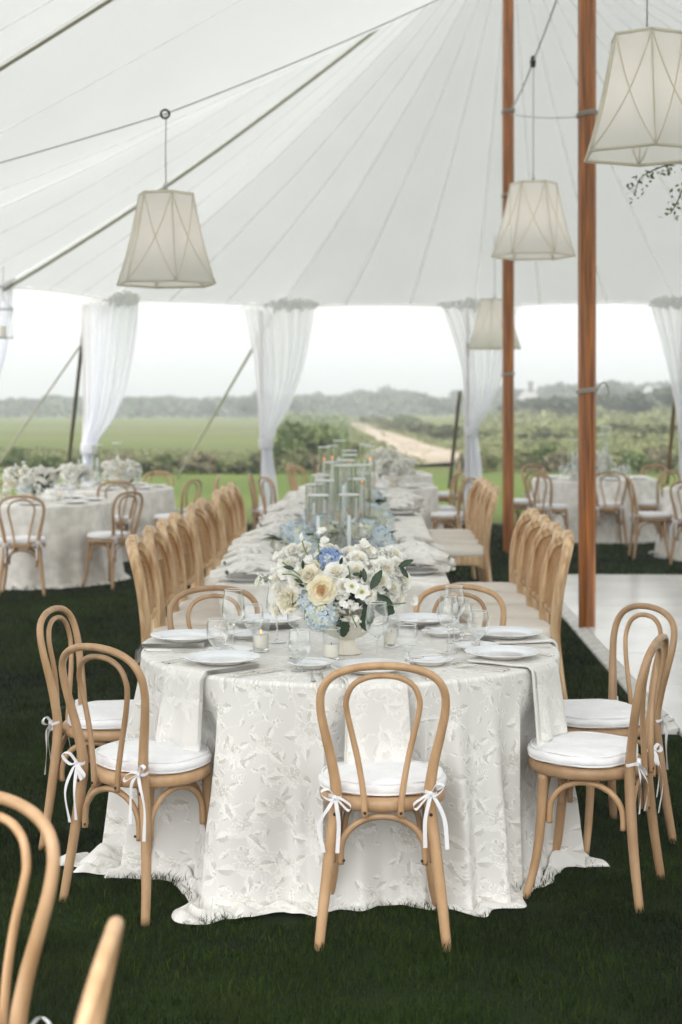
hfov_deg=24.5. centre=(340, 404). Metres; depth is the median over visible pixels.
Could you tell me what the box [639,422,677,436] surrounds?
shrub
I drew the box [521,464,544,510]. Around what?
bentwood chair
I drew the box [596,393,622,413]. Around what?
tree
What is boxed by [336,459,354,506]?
hurricane candle
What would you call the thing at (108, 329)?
curtain
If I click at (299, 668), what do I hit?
water goblet
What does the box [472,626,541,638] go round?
dinner plate
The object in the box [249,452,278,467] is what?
shrub
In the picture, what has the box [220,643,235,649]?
spoon
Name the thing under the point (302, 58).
cable
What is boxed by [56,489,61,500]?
candle holder
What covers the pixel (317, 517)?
hurricane candle
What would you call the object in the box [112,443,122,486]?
hurricane candle
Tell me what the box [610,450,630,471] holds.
shrub
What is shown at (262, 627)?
napkin
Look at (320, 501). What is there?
hurricane candle
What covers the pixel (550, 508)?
bentwood chair
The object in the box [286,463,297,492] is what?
bentwood chair
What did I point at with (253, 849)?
tablecloth
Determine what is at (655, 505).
bentwood chair
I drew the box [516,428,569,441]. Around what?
shrub
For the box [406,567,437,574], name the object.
dinner plate
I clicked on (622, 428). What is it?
shrub
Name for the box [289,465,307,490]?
bentwood chair
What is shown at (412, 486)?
dinner plate
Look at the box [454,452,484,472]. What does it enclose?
shrub
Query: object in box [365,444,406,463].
flower arrangement
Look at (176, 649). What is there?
dinner knife
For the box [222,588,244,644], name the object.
wine glass
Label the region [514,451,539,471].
shrub
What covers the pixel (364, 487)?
hurricane candle
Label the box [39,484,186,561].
tablecloth
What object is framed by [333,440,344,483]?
hurricane candle
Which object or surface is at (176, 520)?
cane chair
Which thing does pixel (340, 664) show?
dinner plate
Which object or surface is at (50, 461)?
shrub
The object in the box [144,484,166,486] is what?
dinner plate
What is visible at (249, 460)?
shrub
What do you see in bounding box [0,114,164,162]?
cable
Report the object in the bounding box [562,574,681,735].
dance floor
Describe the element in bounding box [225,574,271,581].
dinner plate
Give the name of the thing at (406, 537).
napkin
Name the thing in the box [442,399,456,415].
tree
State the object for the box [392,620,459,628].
napkin
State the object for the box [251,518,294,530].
napkin
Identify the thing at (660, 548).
tablecloth
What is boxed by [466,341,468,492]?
side pole
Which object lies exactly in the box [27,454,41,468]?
shrub
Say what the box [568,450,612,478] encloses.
flower arrangement
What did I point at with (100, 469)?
shrub
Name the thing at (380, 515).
hydrangea clump
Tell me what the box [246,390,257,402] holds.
tree
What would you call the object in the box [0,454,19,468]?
shrub
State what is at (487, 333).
hanging lamp
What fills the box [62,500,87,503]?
dinner plate
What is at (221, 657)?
dinner plate
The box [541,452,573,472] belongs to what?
shrub
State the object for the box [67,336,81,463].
guy pole
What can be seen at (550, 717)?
napkin
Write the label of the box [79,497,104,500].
dinner plate
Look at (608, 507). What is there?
bentwood chair
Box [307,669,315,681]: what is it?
dinner fork
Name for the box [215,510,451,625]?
tablecloth
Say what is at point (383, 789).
bentwood chair
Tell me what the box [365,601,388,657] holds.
wine glass
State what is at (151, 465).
shrub
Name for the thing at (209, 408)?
tree
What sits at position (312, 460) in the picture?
shrub
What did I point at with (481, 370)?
curtain
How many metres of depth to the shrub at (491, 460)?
40.06 m
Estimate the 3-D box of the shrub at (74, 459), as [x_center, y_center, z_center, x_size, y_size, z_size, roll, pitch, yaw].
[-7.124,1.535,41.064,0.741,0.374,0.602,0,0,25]
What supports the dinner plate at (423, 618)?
on the napkin at (447, 623)
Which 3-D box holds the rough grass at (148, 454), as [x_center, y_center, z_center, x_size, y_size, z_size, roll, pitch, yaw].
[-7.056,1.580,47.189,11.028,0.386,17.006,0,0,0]
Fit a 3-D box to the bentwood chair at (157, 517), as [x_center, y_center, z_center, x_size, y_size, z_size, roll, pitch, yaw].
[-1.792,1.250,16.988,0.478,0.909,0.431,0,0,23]
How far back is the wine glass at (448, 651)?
5.89 m
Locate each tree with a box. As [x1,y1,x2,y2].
[2,397,19,417]
[14,397,32,400]
[27,399,46,416]
[41,394,69,400]
[60,397,73,415]
[71,396,82,401]
[122,396,133,401]
[127,396,160,416]
[156,395,187,399]
[196,402,220,418]
[235,397,257,418]
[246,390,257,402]
[288,399,306,411]
[299,394,320,398]
[312,391,324,396]
[345,389,372,395]
[375,384,394,393]
[389,389,415,396]
[403,391,432,410]
[420,396,447,416]
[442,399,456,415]
[448,389,463,399]
[495,399,527,411]
[514,388,524,399]
[515,396,552,411]
[537,384,550,394]
[542,381,569,398]
[546,395,577,415]
[561,383,577,395]
[596,383,607,396]
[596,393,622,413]
[599,379,629,398]
[615,389,658,413]
[622,381,639,390]
[640,380,668,389]
[648,387,672,406]
[661,382,671,386]
[667,389,672,396]
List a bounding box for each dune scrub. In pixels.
[275,409,350,469]
[458,402,678,469]
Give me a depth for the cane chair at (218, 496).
12.88 m
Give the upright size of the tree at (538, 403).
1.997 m
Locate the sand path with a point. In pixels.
(436, 454)
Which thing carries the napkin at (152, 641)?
on the tablecloth at (253, 849)
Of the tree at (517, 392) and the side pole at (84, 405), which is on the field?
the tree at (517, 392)
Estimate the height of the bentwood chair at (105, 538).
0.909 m
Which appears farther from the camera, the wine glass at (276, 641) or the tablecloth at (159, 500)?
the tablecloth at (159, 500)
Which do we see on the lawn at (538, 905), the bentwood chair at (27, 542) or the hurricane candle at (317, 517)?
the bentwood chair at (27, 542)
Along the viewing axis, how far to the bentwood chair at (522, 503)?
19.58 m
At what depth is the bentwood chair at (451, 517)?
17.17 m
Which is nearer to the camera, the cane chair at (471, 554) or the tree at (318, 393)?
the cane chair at (471, 554)
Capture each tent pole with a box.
[501,0,514,552]
[576,0,608,627]
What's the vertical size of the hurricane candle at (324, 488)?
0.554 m
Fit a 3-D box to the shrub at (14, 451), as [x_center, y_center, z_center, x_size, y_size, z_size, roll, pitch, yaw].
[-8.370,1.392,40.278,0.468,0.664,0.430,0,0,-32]
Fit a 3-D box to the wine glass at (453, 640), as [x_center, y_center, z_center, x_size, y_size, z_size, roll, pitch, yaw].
[0.445,0.821,6.155,0.086,0.222,0.086,0,0,-9]
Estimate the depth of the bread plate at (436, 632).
6.37 m
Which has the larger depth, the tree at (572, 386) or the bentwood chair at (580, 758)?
the tree at (572, 386)
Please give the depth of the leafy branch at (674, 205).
9.40 m
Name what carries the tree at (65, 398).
on the field
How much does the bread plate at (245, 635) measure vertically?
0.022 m
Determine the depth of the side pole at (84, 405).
21.32 m
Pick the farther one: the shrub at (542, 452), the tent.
the shrub at (542, 452)
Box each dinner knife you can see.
[144,649,196,651]
[149,649,204,650]
[230,667,279,675]
[234,668,285,676]
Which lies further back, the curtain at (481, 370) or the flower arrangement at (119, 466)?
the curtain at (481, 370)
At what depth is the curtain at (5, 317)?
18.74 m
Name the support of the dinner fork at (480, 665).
on the tablecloth at (253, 849)
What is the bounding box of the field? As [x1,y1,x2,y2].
[0,412,678,472]
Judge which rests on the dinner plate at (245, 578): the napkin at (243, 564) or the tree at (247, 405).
the napkin at (243, 564)
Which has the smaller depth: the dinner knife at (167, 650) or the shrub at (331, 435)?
the dinner knife at (167, 650)
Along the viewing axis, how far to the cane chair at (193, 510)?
11.13 m
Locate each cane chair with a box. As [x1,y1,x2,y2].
[125,534,220,663]
[142,525,219,626]
[156,518,219,611]
[167,512,216,599]
[186,502,222,585]
[196,498,228,576]
[212,489,236,558]
[220,486,240,540]
[226,482,246,534]
[428,477,485,579]
[430,480,489,581]
[433,482,494,581]
[439,486,499,581]
[451,508,540,615]
[454,514,550,621]
[460,521,562,624]
[467,529,574,699]
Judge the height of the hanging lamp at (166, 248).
1.191 m
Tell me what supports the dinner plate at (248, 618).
on the napkin at (262, 627)
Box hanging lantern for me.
[0,267,13,339]
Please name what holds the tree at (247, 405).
on the field
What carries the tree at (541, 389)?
on the field
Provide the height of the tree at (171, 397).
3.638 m
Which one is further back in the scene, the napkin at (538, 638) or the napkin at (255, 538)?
the napkin at (255, 538)
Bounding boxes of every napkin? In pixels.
[135,637,213,663]
[155,661,260,750]
[210,554,278,577]
[221,543,276,565]
[228,534,281,551]
[230,621,300,629]
[241,528,279,537]
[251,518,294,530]
[256,512,307,528]
[267,501,304,513]
[277,498,311,504]
[282,491,310,499]
[291,494,323,501]
[335,669,411,763]
[385,491,412,498]
[385,540,448,554]
[387,493,424,507]
[388,498,425,512]
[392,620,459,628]
[393,532,444,551]
[402,546,456,571]
[467,656,566,744]
[477,634,558,650]
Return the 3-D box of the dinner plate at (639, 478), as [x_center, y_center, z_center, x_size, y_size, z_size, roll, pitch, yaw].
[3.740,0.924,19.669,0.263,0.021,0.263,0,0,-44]
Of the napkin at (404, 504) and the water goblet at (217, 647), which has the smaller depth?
the water goblet at (217, 647)
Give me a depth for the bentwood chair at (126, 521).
16.53 m
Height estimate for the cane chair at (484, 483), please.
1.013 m
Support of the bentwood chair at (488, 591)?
on the lawn at (538, 905)
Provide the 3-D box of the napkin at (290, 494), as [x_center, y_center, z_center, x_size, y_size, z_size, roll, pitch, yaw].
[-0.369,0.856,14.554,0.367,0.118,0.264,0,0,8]
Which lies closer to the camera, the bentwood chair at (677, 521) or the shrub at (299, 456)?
the bentwood chair at (677, 521)
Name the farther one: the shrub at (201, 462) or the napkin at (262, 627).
the shrub at (201, 462)
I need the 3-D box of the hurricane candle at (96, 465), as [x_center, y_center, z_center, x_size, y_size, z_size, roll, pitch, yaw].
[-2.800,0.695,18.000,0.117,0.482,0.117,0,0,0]
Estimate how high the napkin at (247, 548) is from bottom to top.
0.118 m
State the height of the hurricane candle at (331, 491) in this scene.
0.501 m
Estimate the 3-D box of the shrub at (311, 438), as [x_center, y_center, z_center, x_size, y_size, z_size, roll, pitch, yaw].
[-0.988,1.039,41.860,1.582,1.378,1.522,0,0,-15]
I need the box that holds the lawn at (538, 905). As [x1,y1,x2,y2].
[0,523,681,1023]
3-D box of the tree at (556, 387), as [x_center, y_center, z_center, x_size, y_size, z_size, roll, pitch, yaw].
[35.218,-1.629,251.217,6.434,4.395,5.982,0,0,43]
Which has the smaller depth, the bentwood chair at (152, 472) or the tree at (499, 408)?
the bentwood chair at (152, 472)
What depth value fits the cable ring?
10.89 m
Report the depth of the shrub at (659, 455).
39.26 m
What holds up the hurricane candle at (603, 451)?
on the tablecloth at (565, 491)
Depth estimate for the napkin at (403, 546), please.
9.12 m
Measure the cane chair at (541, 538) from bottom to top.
1.013 m
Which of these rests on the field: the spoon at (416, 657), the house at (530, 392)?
the house at (530, 392)
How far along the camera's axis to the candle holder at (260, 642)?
5.92 m
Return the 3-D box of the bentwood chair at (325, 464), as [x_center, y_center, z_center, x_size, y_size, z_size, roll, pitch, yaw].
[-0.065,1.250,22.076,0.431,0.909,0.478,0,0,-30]
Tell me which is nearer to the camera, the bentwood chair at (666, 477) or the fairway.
the bentwood chair at (666, 477)
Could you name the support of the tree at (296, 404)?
on the field
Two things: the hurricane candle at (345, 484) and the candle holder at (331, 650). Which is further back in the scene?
the hurricane candle at (345, 484)
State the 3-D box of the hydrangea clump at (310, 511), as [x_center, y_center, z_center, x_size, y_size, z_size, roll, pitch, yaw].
[-0.098,0.814,11.290,0.382,0.247,0.429,0,0,0]
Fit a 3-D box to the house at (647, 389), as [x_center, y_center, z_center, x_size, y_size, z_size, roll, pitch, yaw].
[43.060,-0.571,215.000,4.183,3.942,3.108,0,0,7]
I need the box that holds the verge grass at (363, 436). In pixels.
[333,418,502,465]
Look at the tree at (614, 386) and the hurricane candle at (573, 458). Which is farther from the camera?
the tree at (614, 386)
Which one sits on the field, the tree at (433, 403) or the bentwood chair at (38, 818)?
the tree at (433, 403)
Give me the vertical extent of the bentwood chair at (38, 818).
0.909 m
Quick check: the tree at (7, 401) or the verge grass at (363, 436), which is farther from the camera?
the tree at (7, 401)
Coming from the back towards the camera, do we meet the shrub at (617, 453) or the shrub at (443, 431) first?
the shrub at (443, 431)
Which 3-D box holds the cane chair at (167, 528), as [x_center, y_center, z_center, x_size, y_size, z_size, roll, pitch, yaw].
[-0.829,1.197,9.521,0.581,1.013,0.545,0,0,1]
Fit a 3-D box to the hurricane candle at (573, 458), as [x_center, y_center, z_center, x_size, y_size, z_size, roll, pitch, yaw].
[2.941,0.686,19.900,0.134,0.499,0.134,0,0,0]
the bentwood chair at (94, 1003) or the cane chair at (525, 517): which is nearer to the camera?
the bentwood chair at (94, 1003)
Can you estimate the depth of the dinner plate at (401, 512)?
13.43 m
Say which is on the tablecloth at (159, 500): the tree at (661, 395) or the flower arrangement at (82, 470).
the flower arrangement at (82, 470)
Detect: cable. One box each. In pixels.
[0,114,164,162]
[165,0,437,113]
[509,67,531,111]
[509,113,575,117]
[533,0,556,60]
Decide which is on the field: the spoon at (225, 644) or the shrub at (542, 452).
the shrub at (542, 452)
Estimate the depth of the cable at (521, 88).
15.18 m
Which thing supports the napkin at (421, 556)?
on the dinner plate at (418, 570)
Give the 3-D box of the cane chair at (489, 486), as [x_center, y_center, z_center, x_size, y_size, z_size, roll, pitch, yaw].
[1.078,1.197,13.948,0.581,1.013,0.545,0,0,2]
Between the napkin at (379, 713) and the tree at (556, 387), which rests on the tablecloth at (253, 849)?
the napkin at (379, 713)
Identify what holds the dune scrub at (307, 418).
on the field
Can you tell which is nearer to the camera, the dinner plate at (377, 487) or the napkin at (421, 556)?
the napkin at (421, 556)
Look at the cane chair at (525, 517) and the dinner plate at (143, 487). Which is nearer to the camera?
the cane chair at (525, 517)
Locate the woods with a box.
[0,387,642,417]
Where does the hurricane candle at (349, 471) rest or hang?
on the tablecloth at (414, 522)
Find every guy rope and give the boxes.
[0,342,81,461]
[177,348,251,477]
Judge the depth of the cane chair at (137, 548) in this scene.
8.32 m
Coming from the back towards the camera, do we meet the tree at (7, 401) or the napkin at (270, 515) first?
the tree at (7, 401)
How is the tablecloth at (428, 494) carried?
on the lawn at (538, 905)
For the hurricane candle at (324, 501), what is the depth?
9.88 m
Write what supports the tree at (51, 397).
on the field
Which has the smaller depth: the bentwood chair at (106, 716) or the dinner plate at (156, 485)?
the bentwood chair at (106, 716)
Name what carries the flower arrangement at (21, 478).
on the tablecloth at (67, 528)
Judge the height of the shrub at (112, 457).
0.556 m
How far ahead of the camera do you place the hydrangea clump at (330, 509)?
10.55 m
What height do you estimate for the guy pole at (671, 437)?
1.526 m
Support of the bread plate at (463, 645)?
on the tablecloth at (253, 849)
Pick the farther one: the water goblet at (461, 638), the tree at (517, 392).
the tree at (517, 392)
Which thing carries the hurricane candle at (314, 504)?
on the tablecloth at (414, 522)
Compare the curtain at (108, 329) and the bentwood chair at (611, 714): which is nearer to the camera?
the bentwood chair at (611, 714)
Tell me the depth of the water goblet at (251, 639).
6.19 m
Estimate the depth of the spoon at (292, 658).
5.58 m
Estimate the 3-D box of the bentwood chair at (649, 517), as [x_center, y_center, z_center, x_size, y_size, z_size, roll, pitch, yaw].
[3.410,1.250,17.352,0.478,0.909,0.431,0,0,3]
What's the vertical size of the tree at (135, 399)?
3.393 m
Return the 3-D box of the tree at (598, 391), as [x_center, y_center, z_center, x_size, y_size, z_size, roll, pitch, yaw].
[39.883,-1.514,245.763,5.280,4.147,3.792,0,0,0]
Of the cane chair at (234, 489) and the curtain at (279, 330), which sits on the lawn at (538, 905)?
the cane chair at (234, 489)
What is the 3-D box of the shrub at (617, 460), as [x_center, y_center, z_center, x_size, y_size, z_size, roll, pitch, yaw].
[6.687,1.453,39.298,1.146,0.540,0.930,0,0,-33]
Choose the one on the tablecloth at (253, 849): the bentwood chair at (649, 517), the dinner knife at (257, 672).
the dinner knife at (257, 672)
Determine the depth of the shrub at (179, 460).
39.16 m
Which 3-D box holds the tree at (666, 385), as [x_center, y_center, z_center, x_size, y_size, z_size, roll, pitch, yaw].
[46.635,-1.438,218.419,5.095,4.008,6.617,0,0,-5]
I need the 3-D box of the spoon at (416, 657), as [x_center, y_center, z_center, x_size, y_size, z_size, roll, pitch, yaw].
[0.325,0.907,5.653,0.185,0.008,0.038,0,0,-38]
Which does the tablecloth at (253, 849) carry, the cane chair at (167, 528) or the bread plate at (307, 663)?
the bread plate at (307, 663)
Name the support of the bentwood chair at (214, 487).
on the lawn at (538, 905)
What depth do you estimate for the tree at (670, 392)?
119.49 m
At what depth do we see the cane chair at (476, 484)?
15.17 m
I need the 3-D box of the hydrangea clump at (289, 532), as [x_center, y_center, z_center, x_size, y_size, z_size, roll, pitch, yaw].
[-0.305,0.807,9.283,0.325,0.262,0.437,0,0,-23]
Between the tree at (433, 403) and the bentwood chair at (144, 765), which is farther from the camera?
the tree at (433, 403)
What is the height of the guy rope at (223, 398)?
3.063 m
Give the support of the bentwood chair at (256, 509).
on the lawn at (538, 905)
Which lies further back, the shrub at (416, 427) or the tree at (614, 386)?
the tree at (614, 386)
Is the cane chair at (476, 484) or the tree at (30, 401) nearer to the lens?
the cane chair at (476, 484)
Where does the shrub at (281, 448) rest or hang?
on the field
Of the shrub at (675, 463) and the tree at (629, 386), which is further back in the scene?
the tree at (629, 386)
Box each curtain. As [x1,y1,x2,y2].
[0,277,15,373]
[78,290,140,484]
[238,297,318,518]
[435,297,523,519]
[648,292,681,483]
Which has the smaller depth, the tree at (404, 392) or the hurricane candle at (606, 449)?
the hurricane candle at (606, 449)
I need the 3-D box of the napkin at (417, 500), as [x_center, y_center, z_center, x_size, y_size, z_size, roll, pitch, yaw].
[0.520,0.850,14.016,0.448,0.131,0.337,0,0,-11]
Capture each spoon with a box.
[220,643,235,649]
[288,657,334,661]
[411,654,450,658]
[471,639,479,645]
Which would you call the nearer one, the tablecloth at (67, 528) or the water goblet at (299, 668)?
the water goblet at (299, 668)
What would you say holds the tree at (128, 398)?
on the field
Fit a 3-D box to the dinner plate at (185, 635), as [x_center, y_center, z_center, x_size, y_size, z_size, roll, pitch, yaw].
[-0.605,0.905,6.119,0.277,0.022,0.277,0,0,-16]
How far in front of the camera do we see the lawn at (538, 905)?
4.95 m
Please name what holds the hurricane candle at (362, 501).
on the tablecloth at (414, 522)
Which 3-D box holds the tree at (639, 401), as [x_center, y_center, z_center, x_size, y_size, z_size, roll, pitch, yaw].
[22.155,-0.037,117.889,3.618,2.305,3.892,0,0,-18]
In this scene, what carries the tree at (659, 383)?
on the field
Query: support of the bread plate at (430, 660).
on the tablecloth at (253, 849)
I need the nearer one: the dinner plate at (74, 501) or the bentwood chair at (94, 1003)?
the bentwood chair at (94, 1003)
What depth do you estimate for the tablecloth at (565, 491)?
19.27 m
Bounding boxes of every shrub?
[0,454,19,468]
[8,446,25,467]
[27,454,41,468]
[38,456,65,469]
[63,457,80,463]
[74,454,101,463]
[94,459,103,472]
[101,453,139,474]
[135,459,173,474]
[152,452,178,469]
[170,456,191,472]
[177,452,217,473]
[211,460,227,472]
[223,460,255,473]
[241,457,259,472]
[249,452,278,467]
[272,438,306,471]
[277,419,335,468]
[281,448,314,473]
[308,453,343,473]
[313,422,347,455]
[346,442,367,463]
[357,415,387,423]
[376,418,411,429]
[387,414,422,421]
[396,421,435,432]
[417,424,463,438]
[453,429,494,439]
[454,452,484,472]
[480,451,500,471]
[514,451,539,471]
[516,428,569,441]
[528,441,556,471]
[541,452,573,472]
[547,426,599,438]
[596,422,646,439]
[605,453,625,470]
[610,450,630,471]
[621,451,658,472]
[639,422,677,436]
[644,447,672,472]
[666,453,678,471]
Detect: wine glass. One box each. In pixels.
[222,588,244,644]
[266,585,285,643]
[287,599,307,653]
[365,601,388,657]
[437,594,459,653]
[443,585,464,643]
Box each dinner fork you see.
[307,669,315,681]
[452,663,504,670]
[456,662,508,669]
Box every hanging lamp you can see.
[116,114,215,288]
[468,235,520,349]
[491,67,575,260]
[584,0,681,166]
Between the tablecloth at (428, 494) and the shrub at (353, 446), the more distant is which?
the shrub at (353, 446)
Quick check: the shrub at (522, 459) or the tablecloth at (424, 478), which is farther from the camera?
the shrub at (522, 459)
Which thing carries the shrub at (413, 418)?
on the field
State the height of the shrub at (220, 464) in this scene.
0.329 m
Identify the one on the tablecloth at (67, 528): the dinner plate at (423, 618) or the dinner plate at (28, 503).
the dinner plate at (28, 503)
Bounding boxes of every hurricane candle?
[92,444,101,486]
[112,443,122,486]
[305,483,322,523]
[307,494,328,553]
[312,474,329,510]
[315,479,333,540]
[318,446,329,499]
[323,461,339,500]
[326,445,337,502]
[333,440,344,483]
[334,464,353,547]
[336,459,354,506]
[338,493,359,559]
[342,450,356,492]
[342,454,357,510]
[347,478,365,517]
[353,464,370,542]
[356,472,371,501]
[359,444,370,487]
[364,445,375,487]
[567,439,577,477]
[598,434,608,478]
[601,426,611,477]
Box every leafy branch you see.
[626,163,681,203]
[660,183,681,220]
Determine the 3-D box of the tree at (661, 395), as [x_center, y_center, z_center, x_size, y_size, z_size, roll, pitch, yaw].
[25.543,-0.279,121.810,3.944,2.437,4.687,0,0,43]
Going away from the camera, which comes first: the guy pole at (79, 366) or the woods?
the guy pole at (79, 366)
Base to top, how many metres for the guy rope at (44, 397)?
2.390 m
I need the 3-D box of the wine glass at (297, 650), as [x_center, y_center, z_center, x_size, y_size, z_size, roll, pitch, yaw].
[-0.164,0.830,5.896,0.079,0.204,0.079,0,0,-29]
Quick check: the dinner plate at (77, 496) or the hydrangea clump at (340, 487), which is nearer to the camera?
the hydrangea clump at (340, 487)
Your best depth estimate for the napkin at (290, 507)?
12.70 m
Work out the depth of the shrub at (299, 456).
38.60 m
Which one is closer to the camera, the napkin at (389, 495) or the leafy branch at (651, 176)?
the leafy branch at (651, 176)
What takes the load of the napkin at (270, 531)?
on the dinner plate
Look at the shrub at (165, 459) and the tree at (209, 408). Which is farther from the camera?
the tree at (209, 408)
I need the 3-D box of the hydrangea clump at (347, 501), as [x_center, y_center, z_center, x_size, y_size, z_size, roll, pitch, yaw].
[0.050,0.801,12.191,0.385,0.273,0.398,0,0,16]
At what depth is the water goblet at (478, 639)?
6.00 m
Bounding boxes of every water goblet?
[206,618,227,649]
[243,603,263,641]
[288,629,310,671]
[396,622,417,663]
[452,603,471,640]
[468,610,488,645]
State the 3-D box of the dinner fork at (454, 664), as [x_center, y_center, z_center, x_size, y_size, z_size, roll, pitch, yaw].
[0.484,0.926,5.531,0.205,0.010,0.023,0,0,32]
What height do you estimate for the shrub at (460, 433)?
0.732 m
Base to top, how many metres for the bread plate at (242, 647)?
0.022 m
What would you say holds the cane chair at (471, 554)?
on the lawn at (538, 905)
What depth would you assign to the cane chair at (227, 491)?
13.55 m
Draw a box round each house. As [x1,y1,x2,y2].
[517,381,538,408]
[642,386,664,403]
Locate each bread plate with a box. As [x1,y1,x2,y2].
[207,645,252,650]
[224,629,266,638]
[287,657,334,668]
[406,654,452,665]
[421,627,460,636]
[453,641,498,649]
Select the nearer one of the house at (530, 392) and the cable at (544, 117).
the cable at (544, 117)
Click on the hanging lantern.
(2, 332)
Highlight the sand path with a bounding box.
[351,422,459,463]
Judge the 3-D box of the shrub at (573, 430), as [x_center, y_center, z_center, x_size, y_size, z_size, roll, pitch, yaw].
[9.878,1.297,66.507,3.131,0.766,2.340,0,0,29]
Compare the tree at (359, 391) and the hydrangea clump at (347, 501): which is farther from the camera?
the tree at (359, 391)
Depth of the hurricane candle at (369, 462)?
13.39 m
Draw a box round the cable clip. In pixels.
[530,56,535,67]
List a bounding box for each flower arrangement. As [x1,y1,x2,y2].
[2,461,62,500]
[56,460,95,486]
[101,456,144,487]
[254,527,417,654]
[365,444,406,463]
[372,453,416,486]
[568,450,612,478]
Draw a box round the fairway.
[0,472,677,523]
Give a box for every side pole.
[84,390,84,421]
[260,436,262,487]
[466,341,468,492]
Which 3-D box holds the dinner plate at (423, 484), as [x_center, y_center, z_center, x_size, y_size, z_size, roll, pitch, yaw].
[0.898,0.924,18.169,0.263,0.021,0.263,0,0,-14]
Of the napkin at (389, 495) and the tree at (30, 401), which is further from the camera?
the tree at (30, 401)
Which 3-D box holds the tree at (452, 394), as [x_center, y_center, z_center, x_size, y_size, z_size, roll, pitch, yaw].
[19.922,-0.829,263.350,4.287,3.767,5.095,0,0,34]
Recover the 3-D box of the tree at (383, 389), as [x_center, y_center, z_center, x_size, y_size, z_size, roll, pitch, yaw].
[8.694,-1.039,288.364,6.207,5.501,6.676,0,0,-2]
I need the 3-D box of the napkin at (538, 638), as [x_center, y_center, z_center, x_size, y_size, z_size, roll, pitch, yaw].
[0.706,0.961,6.218,0.279,0.086,0.214,0,0,-15]
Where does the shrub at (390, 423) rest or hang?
on the field
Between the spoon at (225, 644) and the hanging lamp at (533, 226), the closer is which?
the spoon at (225, 644)
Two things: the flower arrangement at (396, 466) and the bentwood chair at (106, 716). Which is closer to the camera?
the bentwood chair at (106, 716)
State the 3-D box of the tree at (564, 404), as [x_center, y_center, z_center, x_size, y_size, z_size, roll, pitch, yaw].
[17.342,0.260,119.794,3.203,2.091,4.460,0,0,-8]
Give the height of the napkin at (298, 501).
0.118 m
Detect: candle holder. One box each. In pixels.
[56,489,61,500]
[252,619,269,651]
[322,626,340,660]
[382,615,399,647]
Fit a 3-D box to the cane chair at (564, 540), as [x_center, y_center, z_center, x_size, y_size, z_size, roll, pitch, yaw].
[0.994,1.197,8.662,0.581,1.013,0.545,0,0,-2]
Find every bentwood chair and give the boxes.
[0,495,45,594]
[0,791,59,1023]
[36,605,133,850]
[59,643,211,926]
[75,916,123,1023]
[80,491,143,590]
[97,481,135,561]
[142,471,173,486]
[154,479,201,546]
[167,585,260,629]
[178,474,219,550]
[248,474,267,529]
[258,476,276,519]
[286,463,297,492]
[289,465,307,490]
[314,662,451,951]
[316,461,341,472]
[413,584,506,626]
[431,477,475,530]
[438,464,460,523]
[439,472,465,528]
[514,468,546,524]
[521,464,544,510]
[523,633,668,913]
[524,472,568,539]
[563,603,677,854]
[596,471,627,546]
[626,477,670,559]
[638,470,679,536]
[640,464,667,496]
[669,481,681,563]
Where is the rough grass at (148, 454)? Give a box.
[0,446,279,473]
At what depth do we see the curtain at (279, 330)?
22.49 m
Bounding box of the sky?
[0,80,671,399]
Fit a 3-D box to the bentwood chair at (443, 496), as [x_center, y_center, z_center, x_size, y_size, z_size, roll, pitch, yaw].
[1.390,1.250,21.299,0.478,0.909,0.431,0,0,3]
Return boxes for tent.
[0,0,681,305]
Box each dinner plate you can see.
[16,502,43,504]
[54,487,76,489]
[62,495,84,497]
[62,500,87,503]
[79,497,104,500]
[93,488,116,490]
[131,487,154,488]
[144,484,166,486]
[150,629,220,642]
[183,650,260,665]
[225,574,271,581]
[236,613,301,624]
[331,658,409,674]
[368,486,390,488]
[388,613,451,624]
[391,511,416,514]
[402,485,422,487]
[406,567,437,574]
[408,483,427,485]
[464,645,540,659]
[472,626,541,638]
[630,477,647,479]
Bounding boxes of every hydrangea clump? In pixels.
[262,520,320,561]
[302,501,340,524]
[309,500,362,544]
[309,512,342,544]
[329,483,364,494]
[329,491,371,515]
[333,517,398,555]
[354,501,400,541]
[355,488,388,509]
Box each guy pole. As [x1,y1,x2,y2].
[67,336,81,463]
[448,391,461,488]
[666,396,675,484]
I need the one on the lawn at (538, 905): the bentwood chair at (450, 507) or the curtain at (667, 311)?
the bentwood chair at (450, 507)
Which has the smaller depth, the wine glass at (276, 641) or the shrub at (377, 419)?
the wine glass at (276, 641)
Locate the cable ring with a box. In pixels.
[160,109,169,118]
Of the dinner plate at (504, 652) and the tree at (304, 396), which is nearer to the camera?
the dinner plate at (504, 652)
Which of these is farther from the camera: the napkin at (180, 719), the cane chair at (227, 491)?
the cane chair at (227, 491)
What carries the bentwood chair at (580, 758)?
on the lawn at (538, 905)
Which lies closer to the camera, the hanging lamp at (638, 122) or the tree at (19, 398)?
the hanging lamp at (638, 122)
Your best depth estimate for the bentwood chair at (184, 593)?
6.88 m
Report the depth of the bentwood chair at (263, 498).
17.51 m
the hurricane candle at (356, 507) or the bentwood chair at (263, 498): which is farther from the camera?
the bentwood chair at (263, 498)
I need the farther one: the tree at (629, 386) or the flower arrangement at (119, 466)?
the tree at (629, 386)
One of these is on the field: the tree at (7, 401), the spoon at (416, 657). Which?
the tree at (7, 401)
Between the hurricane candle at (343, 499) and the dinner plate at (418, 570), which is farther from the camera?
the hurricane candle at (343, 499)
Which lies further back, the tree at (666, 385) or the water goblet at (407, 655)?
the tree at (666, 385)
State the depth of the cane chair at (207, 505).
11.81 m
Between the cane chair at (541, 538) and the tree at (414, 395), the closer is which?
the cane chair at (541, 538)
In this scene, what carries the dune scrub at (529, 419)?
on the field
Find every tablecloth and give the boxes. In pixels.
[0,497,130,589]
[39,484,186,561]
[60,620,609,924]
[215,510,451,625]
[298,483,443,528]
[314,472,433,485]
[526,476,661,543]
[648,486,681,560]

